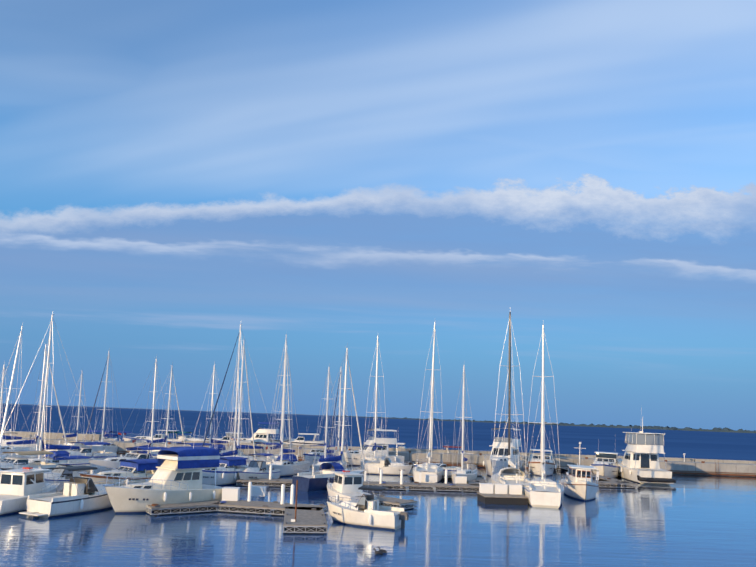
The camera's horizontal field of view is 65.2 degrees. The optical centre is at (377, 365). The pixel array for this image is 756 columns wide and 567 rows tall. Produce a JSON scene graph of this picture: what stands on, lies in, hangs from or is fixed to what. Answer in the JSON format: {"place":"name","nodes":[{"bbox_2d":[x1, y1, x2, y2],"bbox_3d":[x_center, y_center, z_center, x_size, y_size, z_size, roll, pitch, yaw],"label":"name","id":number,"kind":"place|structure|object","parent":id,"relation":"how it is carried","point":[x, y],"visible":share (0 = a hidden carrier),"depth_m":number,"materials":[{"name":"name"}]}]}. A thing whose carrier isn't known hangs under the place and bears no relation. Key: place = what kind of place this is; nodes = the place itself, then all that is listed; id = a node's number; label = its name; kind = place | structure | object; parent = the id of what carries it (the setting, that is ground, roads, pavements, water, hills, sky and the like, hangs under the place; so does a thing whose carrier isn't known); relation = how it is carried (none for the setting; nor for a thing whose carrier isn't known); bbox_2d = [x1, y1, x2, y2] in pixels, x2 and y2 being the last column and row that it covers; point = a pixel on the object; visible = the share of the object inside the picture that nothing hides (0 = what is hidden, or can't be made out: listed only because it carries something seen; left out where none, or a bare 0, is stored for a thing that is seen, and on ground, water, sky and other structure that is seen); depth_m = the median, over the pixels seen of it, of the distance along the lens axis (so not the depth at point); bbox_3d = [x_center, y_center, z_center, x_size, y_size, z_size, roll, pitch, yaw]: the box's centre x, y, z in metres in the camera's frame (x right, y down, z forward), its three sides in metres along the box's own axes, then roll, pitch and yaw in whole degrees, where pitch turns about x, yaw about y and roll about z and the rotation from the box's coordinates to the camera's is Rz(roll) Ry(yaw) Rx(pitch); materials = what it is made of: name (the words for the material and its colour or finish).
{"place":"outdoors","nodes":[
{"label":"outdoors","id":0,"kind":"place"},
{"bbox_2d":[0,404,755,566],"bbox_3d":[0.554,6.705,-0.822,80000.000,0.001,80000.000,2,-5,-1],"label":"lake water","id":1,"kind":"structure","parent":0,"point":[696,521],"depth_m":37.92,"materials":[{"name":"blue liquid"}]},
{"bbox_2d":[0,323,22,458],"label":"sailboat","id":2,"kind":"object","parent":1,"relation":"in","point":[8,396],"visible":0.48,"depth_m":61.67,"materials":[{"name":"blue paint"}]},
{"bbox_2d":[0,463,25,473],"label":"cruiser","id":3,"kind":"object","parent":1,"relation":"on","point":[10,464],"visible":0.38,"depth_m":43.41,"materials":[{"name":"grey plastic"}]},
{"bbox_2d":[0,361,38,454],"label":"sailboat","id":4,"kind":"object","parent":1,"relation":"on","point":[6,448],"visible":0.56,"depth_m":72.55,"materials":[{"name":"blue paint"}]},
{"bbox_2d":[0,432,39,446],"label":"cruiser","id":5,"kind":"object","parent":1,"relation":"on","point":[4,441],"visible":0.19,"depth_m":78.57,"materials":[{"name":"white paint"}]},
{"bbox_2d":[0,461,59,515],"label":"boat","id":6,"kind":"object","parent":1,"relation":"on","point":[18,486],"visible":0.92,"depth_m":37.45,"materials":[{"name":"white paint"}]},
{"bbox_2d":[0,429,60,472],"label":"cruiser","id":7,"kind":"object","parent":1,"relation":"on","point":[43,464],"visible":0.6,"depth_m":50.48,"materials":[{"name":"grey plastic"}]},
{"bbox_2d":[0,343,67,458],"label":"sailboat","id":8,"kind":"object","parent":1,"relation":"in","point":[32,441],"visible":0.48,"depth_m":65.48,"materials":[{"name":"blue paint"}]},
{"bbox_2d":[0,314,106,473],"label":"sailboat","id":9,"kind":"object","parent":1,"relation":"on","point":[65,461],"visible":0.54,"depth_m":56.66,"materials":[{"name":"white"}]},
{"bbox_2d":[44,448,89,491],"bbox_3d":[-25.003,8.104,46.906,2.805,4.269,6.600,0,-5,29],"label":"boat","id":10,"kind":"object","parent":1,"relation":"on","point":[63,475],"visible":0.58,"depth_m":46.28,"materials":[{"name":"white plastic"}]},
{"bbox_2d":[47,368,90,450],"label":"sailboat","id":11,"kind":"object","parent":1,"relation":"on","point":[71,435],"visible":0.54,"depth_m":84.58,"materials":[{"name":"blue paint"}]},
{"bbox_2d":[19,466,126,517],"bbox_3d":[-19.218,7.524,38.459,2.908,4.374,7.000,-1,-6,27],"label":"boat","id":12,"kind":"object","parent":1,"relation":"on","point":[78,495],"visible":0.79,"depth_m":37.26,"materials":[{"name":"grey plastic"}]},
{"bbox_2d":[37,424,116,459],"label":"cruiser","id":13,"kind":"object","parent":1,"relation":"on","point":[81,451],"visible":0.4,"depth_m":65.37,"materials":[{"name":"white plastic"}]},
{"bbox_2d":[53,419,120,440],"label":"cruiser","id":14,"kind":"object","parent":1,"relation":"on","point":[112,439],"visible":0.21,"depth_m":93.79,"materials":[{"name":"white paint"}]},
{"bbox_2d":[83,350,131,451],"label":"sailboat","id":15,"kind":"object","parent":1,"relation":"on","point":[111,448],"visible":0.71,"depth_m":84.08,"materials":[{"name":"white paint"}]},
{"bbox_2d":[77,430,157,485],"bbox_3d":[-20.081,7.834,47.510,3.398,5.471,8.300,0,-5,33],"label":"covered cruiser","id":16,"kind":"object","parent":1,"relation":"on","point":[141,469],"visible":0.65,"depth_m":46.83,"materials":[{"name":"white plastic"}]},
{"bbox_2d":[88,432,166,473],"bbox_3d":[-24.442,8.525,59.109,3.710,5.798,9.610,-2,-7,35],"label":"cruiser","id":17,"kind":"object","parent":1,"relation":"on","point":[112,462],"visible":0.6,"depth_m":56.79,"materials":[{"name":"white paint"}]},
{"bbox_2d":[109,356,172,457],"bbox_3d":[-24.736,5.249,63.406,2.815,13.150,8.914,-2,-6,29],"label":"sailboat","id":18,"kind":"object","parent":1,"relation":"on","point":[154,403],"visible":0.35,"depth_m":63.87,"materials":[{"name":"white"}]},
{"bbox_2d":[122,419,185,442],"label":"cruiser","id":19,"kind":"object","parent":1,"relation":"on","point":[140,439],"visible":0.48,"depth_m":99.23,"materials":[{"name":"white plastic"}]},
{"bbox_2d":[126,362,186,454],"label":"sailboat","id":20,"kind":"object","parent":1,"relation":"on","point":[160,440],"visible":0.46,"depth_m":77.89,"materials":[{"name":"white paint"}]},
{"bbox_2d":[102,438,222,513],"bbox_3d":[-14.381,7.343,40.524,3.566,5.647,8.965,-3,-7,41],"label":"boat","id":21,"kind":"object","parent":1,"relation":"on","point":[176,477],"visible":0.9,"depth_m":39.91,"materials":[{"name":"white paint"}]},
{"bbox_2d":[149,422,213,456],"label":"sailboat","id":22,"kind":"object","parent":1,"relation":"on","point":[198,444],"visible":0.19,"depth_m":69.52,"materials":[{"name":"blue"}]},
{"bbox_2d":[165,421,215,440],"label":"motorboat","id":23,"kind":"object","parent":1,"relation":"on","point":[187,437],"visible":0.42,"depth_m":100.89,"materials":[{"name":"blue paint"}]},
{"bbox_2d":[191,363,243,456],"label":"sailboat","id":24,"kind":"object","parent":1,"relation":"on","point":[220,447],"visible":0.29,"depth_m":80.11,"materials":[{"name":"blue paint"}]},
{"bbox_2d":[3,403,443,419],"bbox_3d":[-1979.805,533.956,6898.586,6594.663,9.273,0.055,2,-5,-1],"label":"shore treeline","id":25,"kind":"object","parent":1,"relation":"in","point":[188,410],"visible":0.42,"depth_m":6891.69,"materials":[{"name":"green plant"}]},
{"bbox_2d":[197,431,250,442],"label":"cruiser","id":26,"kind":"object","parent":1,"relation":"on","point":[224,438],"visible":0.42,"depth_m":102.43,"materials":[{"name":"grey plastic"}]},
{"bbox_2d":[202,438,247,485],"bbox_3d":[-14.788,8.742,54.943,3.278,5.344,7.675,-1,-6,29],"label":"covered cruiser","id":27,"kind":"object","parent":1,"relation":"on","point":[226,473],"visible":0.56,"depth_m":54.25,"materials":[{"name":"blue"}]},
{"bbox_2d":[212,340,255,468],"bbox_3d":[-14.294,4.378,59.419,3.071,14.950,9.714,1,-5,18],"label":"sailboat","id":28,"kind":"object","parent":1,"relation":"on","point":[234,452],"visible":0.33,"depth_m":60.14,"materials":[{"name":"blue paint"}]},
{"bbox_2d":[202,324,280,463],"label":"sailboat","id":29,"kind":"object","parent":1,"relation":"on","point":[234,431],"visible":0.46,"depth_m":68.93,"materials":[{"name":"white metal"}]},
{"bbox_2d":[231,422,283,445],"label":"cruiser","id":30,"kind":"object","parent":1,"relation":"on","point":[259,433],"visible":0.46,"depth_m":107.96,"materials":[{"name":"white paint"}]},
{"bbox_2d":[238,450,279,482],"bbox_3d":[-11.774,9.514,57.466,2.805,4.268,6.588,-1,-6,19],"label":"motorboat","id":31,"kind":"object","parent":1,"relation":"on","point":[255,470],"visible":0.79,"depth_m":56.76,"materials":[{"name":"white plastic"}]},
{"bbox_2d":[255,331,290,463],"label":"sailboat","id":32,"kind":"object","parent":1,"relation":"on","point":[276,447],"visible":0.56,"depth_m":73.82,"materials":[{"name":"blue paint"}]},
{"bbox_2d":[265,342,309,476],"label":"sailboat","id":33,"kind":"object","parent":1,"relation":"on","point":[286,464],"visible":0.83,"depth_m":65.17,"materials":[{"name":"blue paint"}]},
{"bbox_2d":[272,421,324,444],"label":"cruiser","id":34,"kind":"object","parent":1,"relation":"on","point":[297,442],"visible":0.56,"depth_m":110.41,"materials":[{"name":"grey plastic"}]},
{"bbox_2d":[303,437,334,466],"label":"cruiser","id":35,"kind":"object","parent":1,"relation":"on","point":[312,455],"visible":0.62,"depth_m":77.03,"materials":[{"name":"white plastic"}]},
{"bbox_2d":[292,343,365,490],"bbox_3d":[-3.796,4.845,56.911,3.007,14.350,9.514,-1,-6,37],"label":"sailboat","id":36,"kind":"object","parent":1,"relation":"in","point":[313,481],"visible":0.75,"depth_m":55.80,"materials":[{"name":"blue paint"}]},
{"bbox_2d":[312,367,346,471],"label":"sailboat","id":37,"kind":"object","parent":1,"relation":"on","point":[317,466],"visible":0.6,"depth_m":67.04,"materials":[{"name":"blue paint"}]},
{"bbox_2d":[38,461,637,532],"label":"marina docks","id":38,"kind":"object","parent":1,"relation":"in","point":[304,518],"visible":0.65,"depth_m":44.14,"materials":[{"name":"black wood"}]},
{"bbox_2d":[328,367,352,461],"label":"sailboat","id":39,"kind":"object","parent":1,"relation":"on","point":[339,426],"visible":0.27,"depth_m":82.94,"materials":[{"name":"blue paint"}]},
{"bbox_2d":[326,453,376,502],"bbox_3d":[-2.351,8.850,45.641,2.753,4.216,6.373,6,-6,-31],"label":"cabin boat","id":40,"kind":"object","parent":1,"relation":"on","point":[346,485],"visible":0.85,"depth_m":44.87,"materials":[{"name":"white paint"}]},
{"bbox_2d":[327,465,408,529],"bbox_3d":[-0.713,8.273,37.156,5.517,4.005,2.547,0,-5,21],"label":"motorboat","id":41,"kind":"object","parent":1,"relation":"on","point":[368,511],"visible":0.94,"depth_m":36.38,"materials":[{"name":"white paint"}]},
{"bbox_2d":[334,421,407,465],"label":"motorboat","id":42,"kind":"object","parent":1,"relation":"on","point":[356,457],"visible":0.65,"depth_m":82.03,"materials":[{"name":"white paint"}]},
{"bbox_2d":[360,335,386,469],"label":"sailboat","id":43,"kind":"object","parent":1,"relation":"on","point":[373,460],"visible":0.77,"depth_m":76.81,"materials":[{"name":"white paint"}]},
{"bbox_2d":[0,429,755,476],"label":"breakwater wall","id":44,"kind":"structure","parent":1,"relation":"in","point":[710,467],"depth_m":86.49,"materials":[{"name":"concrete"}]},
{"bbox_2d":[365,453,411,474],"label":"motorboat","id":45,"kind":"object","parent":1,"relation":"on","point":[387,466],"visible":0.79,"depth_m":69.53,"materials":[{"name":"white paint"}]},
{"bbox_2d":[397,440,428,448],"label":"cruiser","id":46,"kind":"object","parent":1,"relation":"on","point":[404,446],"visible":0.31,"depth_m":93.79,"materials":[{"name":"white paint"}]},
{"bbox_2d":[413,322,442,482],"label":"sailboat","id":47,"kind":"object","parent":1,"relation":"on","point":[430,469],"visible":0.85,"depth_m":67.47,"materials":[{"name":"white paint"}]},
{"bbox_2d":[413,442,460,477],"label":"runabout","id":48,"kind":"object","parent":1,"relation":"on","point":[444,467],"visible":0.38,"depth_m":66.41,"materials":[{"name":"white plastic"}]},
{"bbox_2d":[433,434,489,453],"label":"cruiser","id":49,"kind":"object","parent":1,"relation":"on","point":[447,447],"visible":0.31,"depth_m":88.84,"materials":[{"name":"white paint"}]},
{"bbox_2d":[451,365,476,483],"bbox_3d":[9.306,6.328,63.777,2.495,13.550,7.914,0,-5,19],"label":"sailboat","id":50,"kind":"object","parent":1,"relation":"on","point":[468,473],"visible":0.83,"depth_m":63.03,"materials":[{"name":"white paint"}]},
{"bbox_2d":[483,428,524,475],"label":"yacht","id":51,"kind":"object","parent":1,"relation":"on","point":[503,451],"visible":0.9,"depth_m":76.20,"materials":[{"name":"white paint"}]},
{"bbox_2d":[491,311,534,495],"bbox_3d":[12.916,3.321,57.172,3.679,18.650,12.314,1,-5,5],"label":"sailboat","id":52,"kind":"object","parent":1,"relation":"on","point":[509,475],"visible":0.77,"depth_m":56.89,"materials":[{"name":"white paint"}]},
{"bbox_2d":[526,446,556,475],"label":"cruiser","id":53,"kind":"object","parent":1,"relation":"on","point":[535,464],"visible":0.79,"depth_m":76.88,"materials":[{"name":"white paint"}]},
{"bbox_2d":[523,324,563,508],"bbox_3d":[14.903,4.006,53.267,3.455,16.750,10.914,0,-5,14],"label":"sailboat","id":54,"kind":"object","parent":1,"relation":"on","point":[551,494],"visible":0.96,"depth_m":50.81,"materials":[{"name":"white plastic"}]},
{"bbox_2d":[337,415,755,432],"bbox_3d":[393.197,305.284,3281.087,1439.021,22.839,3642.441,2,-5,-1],"label":"peninsula treeline","id":55,"kind":"object","parent":1,"relation":"on","point":[715,429],"visible":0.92,"depth_m":2154.94,"materials":[{"name":"green plant"}]},
{"bbox_2d":[561,442,598,500],"bbox_3d":[19.258,10.089,56.077,3.632,5.547,9.021,2,-5,13],"label":"trawler","id":56,"kind":"object","parent":1,"relation":"on","point":[579,484],"visible":0.98,"depth_m":53.83,"materials":[{"name":"white paint"}]},
{"bbox_2d":[590,439,620,477],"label":"cruiser","id":57,"kind":"object","parent":1,"relation":"on","point":[605,463],"visible":0.67,"depth_m":76.26,"materials":[{"name":"white plastic"}]},
{"bbox_2d":[616,408,675,484],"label":"yacht","id":58,"kind":"object","parent":1,"relation":"on","point":[639,462],"visible":0.85,"depth_m":72.14,"materials":[{"name":"white paint"}]},
{"bbox_2d":[0,0,755,430],"label":"sky","id":59,"kind":"structure","parent":0,"point":[176,176],"materials":[{"name":"blue"}]}
]}

